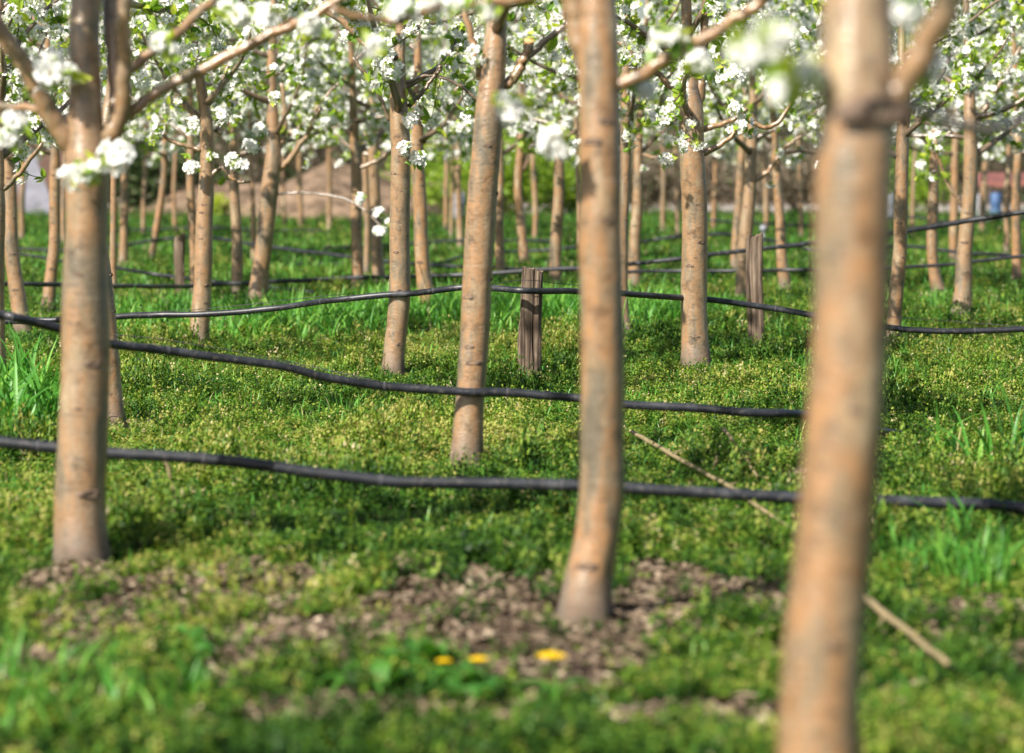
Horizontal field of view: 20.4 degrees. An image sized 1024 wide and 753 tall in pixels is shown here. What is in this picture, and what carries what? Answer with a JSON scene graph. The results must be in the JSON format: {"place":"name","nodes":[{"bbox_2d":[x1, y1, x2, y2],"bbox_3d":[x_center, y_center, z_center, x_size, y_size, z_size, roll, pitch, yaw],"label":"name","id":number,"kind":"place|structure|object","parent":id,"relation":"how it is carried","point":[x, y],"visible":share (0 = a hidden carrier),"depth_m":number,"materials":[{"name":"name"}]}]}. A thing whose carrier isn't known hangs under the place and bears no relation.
{"place":"outdoors","nodes":[
{"label":"outdoors","id":0,"kind":"place"},
{"bbox_2d":[0,152,1023,752],"bbox_3d":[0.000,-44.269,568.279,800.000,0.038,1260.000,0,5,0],"label":"ground","id":1,"kind":"structure","parent":0,"point":[548,646],"depth_m":6.17,"materials":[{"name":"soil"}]},
{"bbox_2d":[15,154,48,215],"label":"white sheet","id":2,"kind":"object","parent":1,"relation":"on","point":[35,192],"visible":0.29,"depth_m":44.04,"materials":[{"name":"white fabric"}]},
{"bbox_2d":[11,8,66,239],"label":"pear tree","id":3,"kind":"object","parent":1,"relation":"on","point":[21,232],"visible":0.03,"depth_m":32.18,"materials":[{"name":"brown plant"}]},
{"bbox_2d":[16,15,63,210],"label":"shed","id":4,"kind":"structure","parent":1,"relation":"on","point":[44,163],"depth_m":45.88,"materials":[{"name":"brick"}]},
{"bbox_2d":[0,0,106,374],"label":"pear tree","id":5,"kind":"object","parent":1,"relation":"on","point":[18,13],"visible":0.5,"depth_m":13.04,"materials":[{"name":"white plant"}]},
{"bbox_2d":[3,0,140,333],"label":"pear tree","id":6,"kind":"object","parent":1,"relation":"on","point":[18,298],"visible":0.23,"depth_m":15.91,"materials":[{"name":"brown plant"}]},
{"bbox_2d":[19,2,139,242],"bbox_3d":[-4.758,-2.788,30.727,1.442,2.898,1.765,0,5,0],"label":"pear tree","id":7,"kind":"object","parent":1,"relation":"on","point":[63,215],"visible":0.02,"depth_m":30.62,"materials":[{"name":"brown plant"}]},
{"bbox_2d":[13,0,152,312],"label":"pear tree","id":8,"kind":"object","parent":1,"relation":"on","point":[52,261],"visible":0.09,"depth_m":18.29,"materials":[{"name":"brown plant"}]},
{"bbox_2d":[51,3,183,292],"bbox_3d":[-2.880,-1.911,20.250,1.062,2.812,1.584,-4,6,-39],"label":"pear tree","id":9,"kind":"object","parent":1,"relation":"on","point":[133,122],"visible":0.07,"depth_m":20.17,"materials":[{"name":"brown plant"}]},
{"bbox_2d":[59,16,193,265],"bbox_3d":[-3.358,-2.286,24.974,1.275,2.818,1.078,0,5,0],"label":"pear tree","id":10,"kind":"object","parent":1,"relation":"on","point":[124,217],"visible":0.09,"depth_m":24.96,"materials":[{"name":"brown plant"}]},
{"bbox_2d":[109,138,183,211],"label":"bush","id":11,"kind":"object","parent":1,"relation":"on","point":[135,177],"visible":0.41,"depth_m":44.66,"materials":[{"name":"green plant"}]},
{"bbox_2d":[103,0,228,429],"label":"pear tree","id":12,"kind":"object","parent":1,"relation":"on","point":[163,8],"visible":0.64,"depth_m":10.73,"materials":[{"name":"brown plant"}]},
{"bbox_2d":[131,37,204,234],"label":"pear tree","id":13,"kind":"object","parent":1,"relation":"on","point":[144,189],"visible":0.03,"depth_m":33.28,"materials":[{"name":"brown plant"}]},
{"bbox_2d":[0,0,345,566],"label":"pear tree","id":14,"kind":"object","parent":1,"relation":"on","point":[91,147],"visible":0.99,"depth_m":7.03,"materials":[{"name":"brown plant"}]},
{"bbox_2d":[148,59,209,231],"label":"pear tree","id":15,"kind":"object","parent":1,"relation":"on","point":[174,209],"visible":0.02,"depth_m":34.83,"materials":[{"name":"brown plant"}]},
{"bbox_2d":[174,232,184,293],"bbox_3d":[-2.361,-0.769,20.216,0.081,0.518,0.069,0,5,0],"label":"wooden stake","id":16,"kind":"object","parent":1,"relation":"on","point":[179,251],"visible":0.75,"depth_m":20.18,"materials":[{"name":"brown wood"}]},
{"bbox_2d":[131,121,228,191],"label":"bush","id":17,"kind":"object","parent":1,"relation":"on","point":[180,178],"visible":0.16,"depth_m":45.75,"materials":[{"name":"green plant"}]},
{"bbox_2d":[151,625,210,640],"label":"leafy weed","id":18,"kind":"object","parent":1,"relation":"on","point":[179,628],"visible":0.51,"depth_m":5.93,"materials":[{"name":"green plant"}]},
{"bbox_2d":[109,177,260,215],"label":"earth mound","id":19,"kind":"object","parent":1,"relation":"on","point":[244,194],"visible":0.13,"depth_m":44.71,"materials":[{"name":"brown soil"}]},
{"bbox_2d":[39,226,330,237],"bbox_3d":[-4.201,-1.622,32.975,4.212,0.240,0.031,0,5,0],"label":"drip hose","id":20,"kind":"object","parent":1,"relation":"on","point":[245,229],"visible":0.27,"depth_m":32.96,"materials":[{"name":"plastic"}]},
{"bbox_2d":[131,0,244,258],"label":"pear tree","id":21,"kind":"object","parent":1,"relation":"on","point":[165,148],"visible":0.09,"depth_m":26.33,"materials":[{"name":"brown plant"}]},
{"bbox_2d":[173,640,214,660],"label":"leafy weed","id":22,"kind":"object","parent":1,"relation":"on","point":[204,644],"visible":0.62,"depth_m":5.79,"materials":[{"name":"green plant"}]},
{"bbox_2d":[101,0,295,290],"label":"pear tree","id":23,"kind":"object","parent":1,"relation":"on","point":[190,182],"visible":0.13,"depth_m":19.94,"materials":[{"name":"brown plant"}]},
{"bbox_2d":[100,0,311,347],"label":"pear tree","id":24,"kind":"object","parent":1,"relation":"on","point":[213,86],"visible":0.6,"depth_m":14.86,"materials":[{"name":"brown plant"}]},
{"bbox_2d":[213,192,240,215],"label":"bush","id":25,"kind":"object","parent":1,"relation":"on","point":[218,200],"visible":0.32,"depth_m":41.84,"materials":[{"name":"green plant"}]},
{"bbox_2d":[117,265,345,295],"bbox_3d":[-1.827,-0.676,20.064,3.001,0.186,0.311,5,6,45],"label":"drip hose","id":26,"kind":"object","parent":1,"relation":"on","point":[156,274],"visible":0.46,"depth_m":20.96,"materials":[{"name":"plastic"}]},
{"bbox_2d":[163,6,340,260],"bbox_3d":[-2.372,-2.325,25.438,1.285,2.813,1.666,-4,6,-38],"label":"pear tree","id":27,"kind":"object","parent":1,"relation":"on","point":[248,119],"visible":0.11,"depth_m":25.62,"materials":[{"name":"brown plant"}]},
{"bbox_2d":[143,0,389,296],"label":"pear tree","id":28,"kind":"object","parent":1,"relation":"on","point":[338,119],"visible":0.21,"depth_m":19.95,"materials":[{"name":"brown plant"}]},
{"bbox_2d":[240,23,327,227],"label":"pear tree","id":29,"kind":"object","parent":1,"relation":"on","point":[291,144],"visible":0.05,"depth_m":36.52,"materials":[{"name":"brown plant"}]},
{"bbox_2d":[180,0,389,300],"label":"pear tree","id":30,"kind":"object","parent":1,"relation":"on","point":[274,167],"visible":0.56,"depth_m":19.07,"materials":[{"name":"brown plant"}]},
{"bbox_2d":[19,236,574,272],"bbox_3d":[-2.088,-1.085,24.705,6.240,0.218,1.036,3,5,33],"label":"drip hose","id":31,"kind":"object","parent":1,"relation":"on","point":[273,247],"visible":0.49,"depth_m":24.50,"materials":[{"name":"plastic"}]},
{"bbox_2d":[254,2,362,233],"bbox_3d":[-2.497,-3.095,34.331,1.421,2.941,1.587,-4,6,-44],"label":"pear tree","id":32,"kind":"object","parent":1,"relation":"on","point":[299,188],"visible":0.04,"depth_m":34.47,"materials":[{"name":"brown plant"}]},
{"bbox_2d":[227,159,442,220],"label":"earth mound","id":33,"kind":"object","parent":1,"relation":"on","point":[313,179],"visible":0.33,"depth_m":41.55,"materials":[{"name":"beige soil"}]},
{"bbox_2d":[306,7,387,228],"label":"pear tree","id":34,"kind":"object","parent":1,"relation":"on","point":[329,180],"visible":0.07,"depth_m":35.77,"materials":[{"name":"brown plant"}]},
{"bbox_2d":[316,670,394,695],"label":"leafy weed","id":35,"kind":"object","parent":1,"relation":"on","point":[348,679],"visible":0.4,"depth_m":5.42,"materials":[{"name":"green"}]},
{"bbox_2d":[259,1,471,274],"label":"pear tree","id":36,"kind":"object","parent":1,"relation":"on","point":[463,137],"visible":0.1,"depth_m":23.33,"materials":[{"name":"brown plant"}]},
{"bbox_2d":[278,1,455,284],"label":"pear tree","id":37,"kind":"object","parent":1,"relation":"on","point":[377,262],"visible":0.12,"depth_m":21.78,"materials":[{"name":"brown plant"}]},
{"bbox_2d":[258,0,477,287],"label":"pear tree","id":38,"kind":"object","parent":1,"relation":"on","point":[349,69],"visible":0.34,"depth_m":20.57,"materials":[{"name":"brown plant"}]},
{"bbox_2d":[337,657,417,690],"bbox_3d":[-0.260,0.584,5.461,0.127,0.068,0.138,-4,6,-40],"label":"leafy weed","id":39,"kind":"object","parent":1,"relation":"on","point":[379,662],"visible":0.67,"depth_m":5.48,"materials":[{"name":"green plant"}]},
{"bbox_2d":[373,636,466,670],"bbox_3d":[-0.189,0.558,5.610,0.187,0.095,0.143,1,5,16],"label":"leafy weed","id":40,"kind":"object","parent":1,"relation":"on","point":[430,649],"visible":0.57,"depth_m":5.58,"materials":[{"name":"green plant"}]},
{"bbox_2d":[379,132,467,206],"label":"bush","id":41,"kind":"object","parent":1,"relation":"on","point":[429,172],"visible":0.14,"depth_m":44.73,"materials":[{"name":"green plant"}]},
{"bbox_2d":[293,0,562,376],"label":"pear tree","id":42,"kind":"object","parent":1,"relation":"on","point":[400,118],"visible":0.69,"depth_m":12.96,"materials":[{"name":"brown plant"}]},
{"bbox_2d":[385,23,471,230],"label":"pear tree","id":43,"kind":"object","parent":1,"relation":"on","point":[446,185],"visible":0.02,"depth_m":34.51,"materials":[{"name":"brown plant"}]},
{"bbox_2d":[323,239,549,249],"bbox_3d":[-0.736,-1.302,27.985,2.257,0.108,0.031,0,5,0],"label":"drip hose","id":44,"kind":"object","parent":1,"relation":"on","point":[456,240],"visible":0.5,"depth_m":27.97,"materials":[{"name":"plastic"}]},
{"bbox_2d":[392,658,489,688],"bbox_3d":[-0.118,0.585,5.514,0.193,0.078,0.165,-2,5,-21],"label":"dandelion","id":45,"kind":"object","parent":1,"relation":"on","point":[468,661],"visible":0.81,"depth_m":5.51,"materials":[{"name":"green"}]},
{"bbox_2d":[379,171,514,213],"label":"bush","id":46,"kind":"object","parent":1,"relation":"on","point":[386,173],"visible":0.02,"depth_m":45.61,"materials":[{"name":"plant"}]},
{"bbox_2d":[357,0,544,302],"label":"pear tree","id":47,"kind":"object","parent":1,"relation":"on","point":[414,60],"visible":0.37,"depth_m":17.33,"materials":[{"name":"brown plant"}]},
{"bbox_2d":[422,12,481,248],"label":"pear tree","id":48,"kind":"object","parent":1,"relation":"on","point":[458,193],"visible":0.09,"depth_m":28.72,"materials":[{"name":"brown plant"}]},
{"bbox_2d":[435,678,497,711],"bbox_3d":[-0.085,0.599,5.317,0.118,0.060,0.094,0,5,0],"label":"leafy weed","id":49,"kind":"object","parent":1,"relation":"on","point":[476,689],"visible":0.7,"depth_m":5.32,"materials":[{"name":"green plant"}]},
{"bbox_2d":[424,17,513,237],"bbox_3d":[-0.624,-2.875,32.381,1.303,2.800,1.603,-3,6,-34],"label":"pear tree","id":50,"kind":"object","parent":1,"relation":"on","point":[428,150],"visible":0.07,"depth_m":32.45,"materials":[{"name":"brown plant"}]},
{"bbox_2d":[437,656,514,698],"bbox_3d":[-0.082,0.584,5.466,0.154,0.089,0.170,2,5,22],"label":"dandelion","id":51,"kind":"object","parent":1,"relation":"on","point":[484,679],"visible":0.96,"depth_m":5.47,"materials":[{"name":"green plant"}]},
{"bbox_2d":[389,128,575,215],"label":"bush","id":52,"kind":"object","parent":1,"relation":"on","point":[509,167],"visible":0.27,"depth_m":43.69,"materials":[{"name":"green plant"}]},
{"bbox_2d":[407,0,578,277],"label":"pear tree","id":53,"kind":"object","parent":1,"relation":"on","point":[499,226],"visible":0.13,"depth_m":22.31,"materials":[{"name":"brown plant"}]},
{"bbox_2d":[449,0,565,471],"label":"pear tree","id":54,"kind":"object","parent":1,"relation":"on","point":[481,209],"visible":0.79,"depth_m":9.24,"materials":[{"name":"brown plant"}]},
{"bbox_2d":[0,310,933,435],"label":"drip hose","id":55,"kind":"object","parent":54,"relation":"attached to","point":[371,384],"visible":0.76,"depth_m":9.23,"materials":[{"name":"plastic"}]},
{"bbox_2d":[114,334,376,380],"bbox_3d":[-0.874,-0.064,9.410,0.885,0.149,0.074,1,5,6],"label":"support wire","id":56,"kind":"object","parent":55,"relation":"attached to","point":[245,353],"visible":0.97,"depth_m":9.42,"materials":[{"name":"black"}]},
{"bbox_2d":[442,6,578,263],"bbox_3d":[0.177,-2.340,25.079,1.538,2.912,1.498,-1,5,-15],"label":"pear tree","id":57,"kind":"object","parent":1,"relation":"on","point":[522,162],"visible":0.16,"depth_m":25.27,"materials":[{"name":"brown plant"}]},
{"bbox_2d":[0,200,1023,752],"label":"ground cover","id":58,"kind":"object","parent":1,"relation":"on","point":[144,508],"visible":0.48,"depth_m":7.73,"materials":[{"name":"green plant"}]},
{"bbox_2d":[0,436,1023,513],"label":"drip hose","id":59,"kind":"object","parent":58,"relation":"on","point":[382,480],"visible":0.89,"depth_m":7.53,"materials":[{"name":"plastic"}]},
{"bbox_2d":[867,595,950,666],"bbox_3d":[0.802,0.515,5.834,0.029,0.046,0.756,-1,5,-6],"label":"dry stalk","id":60,"kind":"object","parent":58,"relation":"on","point":[900,625],"visible":0.89,"depth_m":5.82,"materials":[{"name":"plant"}]},
{"bbox_2d":[0,212,1023,752],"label":"grass","id":61,"kind":"structure","parent":1,"relation":"on","point":[24,382],"depth_m":11.43,"materials":[{"name":"green plant"}]},
{"bbox_2d":[5,210,1023,288],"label":"drip hose","id":62,"kind":"object","parent":1,"relation":"on","point":[652,261],"visible":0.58,"depth_m":19.03,"materials":[{"name":"plastic"}]},
{"bbox_2d":[451,1,577,237],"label":"pear tree","id":63,"kind":"object","parent":1,"relation":"on","point":[534,195],"visible":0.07,"depth_m":31.61,"materials":[{"name":"brown plant"}]},
{"bbox_2d":[517,266,542,378],"bbox_3d":[0.079,-0.215,12.923,0.126,0.573,0.095,0,5,0],"label":"wooden stake","id":64,"kind":"object","parent":1,"relation":"on","point":[530,337],"visible":0.73,"depth_m":12.89,"materials":[{"name":"brown wood"}]},
{"bbox_2d":[5,284,1023,333],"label":"drip hose","id":65,"kind":"object","parent":64,"relation":"attached to","point":[451,288],"visible":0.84,"depth_m":13.36,"materials":[{"name":"plastic"}]},
{"bbox_2d":[520,11,578,219],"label":"pear tree","id":66,"kind":"object","parent":1,"relation":"on","point":[576,135],"visible":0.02,"depth_m":29.63,"materials":[{"name":"brown plant"}]},
{"bbox_2d":[523,149,576,215],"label":"bush","id":67,"kind":"object","parent":1,"relation":"on","point":[572,202],"visible":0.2,"depth_m":44.80,"materials":[{"name":"green plant"}]},
{"bbox_2d":[330,0,770,630],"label":"pear tree","id":68,"kind":"object","parent":1,"relation":"on","point":[594,46],"visible":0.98,"depth_m":6.17,"materials":[{"name":"brown plant"}]},
{"bbox_2d":[516,651,594,700],"bbox_3d":[0.080,0.577,5.439,0.119,0.106,0.111,4,6,43],"label":"dandelion","id":69,"kind":"object","parent":1,"relation":"on","point":[541,683],"visible":0.95,"depth_m":5.43,"materials":[{"name":"green"}]},
{"bbox_2d":[451,0,672,286],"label":"pear tree","id":70,"kind":"object","parent":1,"relation":"on","point":[530,123],"visible":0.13,"depth_m":21.28,"materials":[{"name":"brown plant"}]},
{"bbox_2d":[109,2,1023,201],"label":"brushwood","id":71,"kind":"object","parent":1,"relation":"on","point":[290,170],"visible":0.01,"depth_m":58.09,"materials":[{"name":"plant"}]},
{"bbox_2d":[464,0,714,332],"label":"pear tree","id":72,"kind":"object","parent":1,"relation":"on","point":[628,108],"visible":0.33,"depth_m":15.59,"materials":[{"name":"brown plant"}]},
{"bbox_2d":[506,0,744,288],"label":"pear tree","id":73,"kind":"object","parent":1,"relation":"on","point":[651,10],"visible":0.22,"depth_m":21.05,"materials":[{"name":"brown plant"}]},
{"bbox_2d":[270,233,1021,266],"bbox_3d":[1.434,-1.125,25.322,6.943,0.275,1.934,1,5,10],"label":"drip hose","id":74,"kind":"object","parent":1,"relation":"on","point":[764,239],"visible":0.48,"depth_m":25.97,"materials":[{"name":"plastic"}]},
{"bbox_2d":[629,143,680,212],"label":"bush","id":75,"kind":"object","parent":1,"relation":"on","point":[655,186],"visible":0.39,"depth_m":45.70,"materials":[{"name":"green plant"}]},
{"bbox_2d":[620,2,708,230],"bbox_3d":[1.665,-3.120,34.520,1.452,2.956,1.319,0,5,-3],"label":"pear tree","id":76,"kind":"object","parent":1,"relation":"on","point":[663,187],"visible":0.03,"depth_m":34.51,"materials":[{"name":"brown plant"}]},
{"bbox_2d":[559,0,796,369],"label":"pear tree","id":77,"kind":"object","parent":1,"relation":"on","point":[688,91],"visible":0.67,"depth_m":13.46,"materials":[{"name":"brown plant"}]},
{"bbox_2d":[633,0,738,241],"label":"pear tree","id":78,"kind":"object","parent":1,"relation":"on","point":[677,212],"visible":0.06,"depth_m":31.10,"materials":[{"name":"brown plant"}]},
{"bbox_2d":[629,130,773,213],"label":"bush","id":79,"kind":"object","parent":1,"relation":"on","point":[721,171],"visible":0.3,"depth_m":45.74,"materials":[{"name":"green plant"}]},
{"bbox_2d":[630,430,787,528],"bbox_3d":[0.577,0.291,8.802,0.060,0.065,2.328,-1,5,-7],"label":"dry stalk","id":80,"kind":"object","parent":1,"relation":"on","point":[681,460],"visible":0.71,"depth_m":8.93,"materials":[{"name":"plant"}]},
{"bbox_2d":[704,39,740,230],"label":"pear tree","id":81,"kind":"object","parent":1,"relation":"on","point":[715,185],"visible":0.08,"depth_m":35.15,"materials":[{"name":"brown plant"}]},
{"bbox_2d":[663,0,821,299],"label":"pear tree","id":82,"kind":"object","parent":1,"relation":"on","point":[749,148],"visible":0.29,"depth_m":19.49,"materials":[{"name":"brown plant"}]},
{"bbox_2d":[673,0,820,290],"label":"pear tree","id":83,"kind":"object","parent":1,"relation":"on","point":[780,233],"visible":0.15,"depth_m":20.49,"materials":[{"name":"brown plant"}]},
{"bbox_2d":[704,10,792,229],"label":"pear tree","id":84,"kind":"object","parent":1,"relation":"on","point":[732,144],"visible":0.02,"depth_m":34.51,"materials":[{"name":"brown plant"}]},
{"bbox_2d":[746,232,763,342],"bbox_3d":[1.291,-0.437,15.137,0.110,0.664,0.075,1,5,17],"label":"wooden stake","id":85,"kind":"object","parent":1,"relation":"on","point":[754,270],"visible":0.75,"depth_m":15.11,"materials":[{"name":"brown wood"}]},
{"bbox_2d":[704,0,819,268],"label":"pear tree","id":86,"kind":"object","parent":1,"relation":"on","point":[725,91],"visible":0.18,"depth_m":24.00,"materials":[{"name":"brown plant"}]},
{"bbox_2d":[725,128,815,213],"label":"bush","id":87,"kind":"object","parent":1,"relation":"on","point":[790,179],"visible":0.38,"depth_m":46.15,"materials":[{"name":"green plant"}]},
{"bbox_2d":[757,12,821,239],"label":"pear tree","id":88,"kind":"object","parent":1,"relation":"on","point":[800,190],"visible":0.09,"depth_m":32.73,"materials":[{"name":"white plant"}]},
{"bbox_2d":[763,7,822,144],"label":"pear tree","id":89,"kind":"object","parent":1,"relation":"on","point":[810,135],"visible":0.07,"depth_m":30.49,"materials":[{"name":"white plant"}]},
{"bbox_2d":[628,254,1023,273],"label":"drip hose","id":90,"kind":"object","parent":1,"relation":"on","point":[812,269],"visible":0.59,"depth_m":20.16,"materials":[{"name":"plastic"}]},
{"bbox_2d":[709,216,1023,226],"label":"drip hose","id":91,"kind":"object","parent":1,"relation":"on","point":[812,225],"visible":0.44,"depth_m":32.95,"materials":[{"name":"plastic"}]},
{"bbox_2d":[716,0,1023,752],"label":"pear tree","id":92,"kind":"object","parent":1,"relation":"on","point":[868,106],"visible":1,"depth_m":3.85,"materials":[{"name":"brown plant"}]},
{"bbox_2d":[781,0,1023,340],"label":"pear tree","id":93,"kind":"object","parent":1,"relation":"on","point":[964,26],"visible":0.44,"depth_m":15.09,"materials":[{"name":"brown plant"}]},
{"bbox_2d":[788,0,1023,315],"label":"pear tree","id":94,"kind":"object","parent":1,"relation":"on","point":[963,261],"visible":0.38,"depth_m":17.68,"materials":[{"name":"brown plant"}]},
{"bbox_2d":[893,126,963,213],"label":"bush","id":95,"kind":"object","parent":1,"relation":"on","point":[921,190],"visible":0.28,"depth_m":44.72,"materials":[{"name":"green plant"}]},
{"bbox_2d":[895,0,962,235],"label":"pear tree","id":96,"kind":"object","parent":1,"relation":"on","point":[912,203],"visible":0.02,"depth_m":33.01,"materials":[{"name":"brown plant"}]},
{"bbox_2d":[895,0,1023,293],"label":"pear tree","id":97,"kind":"object","parent":1,"relation":"on","point":[931,235],"visible":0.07,"depth_m":20.16,"materials":[{"name":"brown plant"}]},
{"bbox_2d":[909,2,1022,261],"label":"pear tree","id":98,"kind":"object","parent":1,"relation":"on","point":[954,205],"visible":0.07,"depth_m":26.31,"materials":[{"name":"brown plant"}]},
{"bbox_2d":[938,1,1023,283],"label":"pear tree","id":99,"kind":"object","parent":1,"relation":"on","point":[1015,204],"visible":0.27,"depth_m":22.04,"materials":[{"name":"white plant"}]},
{"bbox_2d":[959,15,1023,230],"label":"pear tree","id":100,"kind":"object","parent":1,"relation":"on","point":[983,188],"visible":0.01,"depth_m":33.88,"materials":[{"name":"brown plant"}]},
{"bbox_2d":[961,173,1023,211],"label":"shelter","id":101,"kind":"object","parent":1,"relation":"on","point":[996,179],"visible":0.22,"depth_m":40.99,"materials":[{"name":"brown wood"}]},
{"bbox_2d":[990,190,1001,214],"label":"drum","id":102,"kind":"object","parent":1,"relation":"on","point":[995,201],"visible":0.67,"depth_m":40.87,"materials":[{"name":"blue plastic"}]},
{"bbox_2d":[976,9,1023,252],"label":"pear tree","id":103,"kind":"object","parent":1,"relation":"on","point":[1001,150],"visible":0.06,"depth_m":27.90,"materials":[{"name":"brown plant"}]},
{"bbox_2d":[6,0,1023,151],"label":"sky","id":104,"kind":"structure","parent":0,"point":[641,11],"materials":[{"name":"white"}]},
{"bbox_2d":[108,205,1023,211],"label":"dirt track","id":105,"kind":"structure","parent":0,"point":[941,208],"depth_m":50.42,"materials":[{"name":"soil"}]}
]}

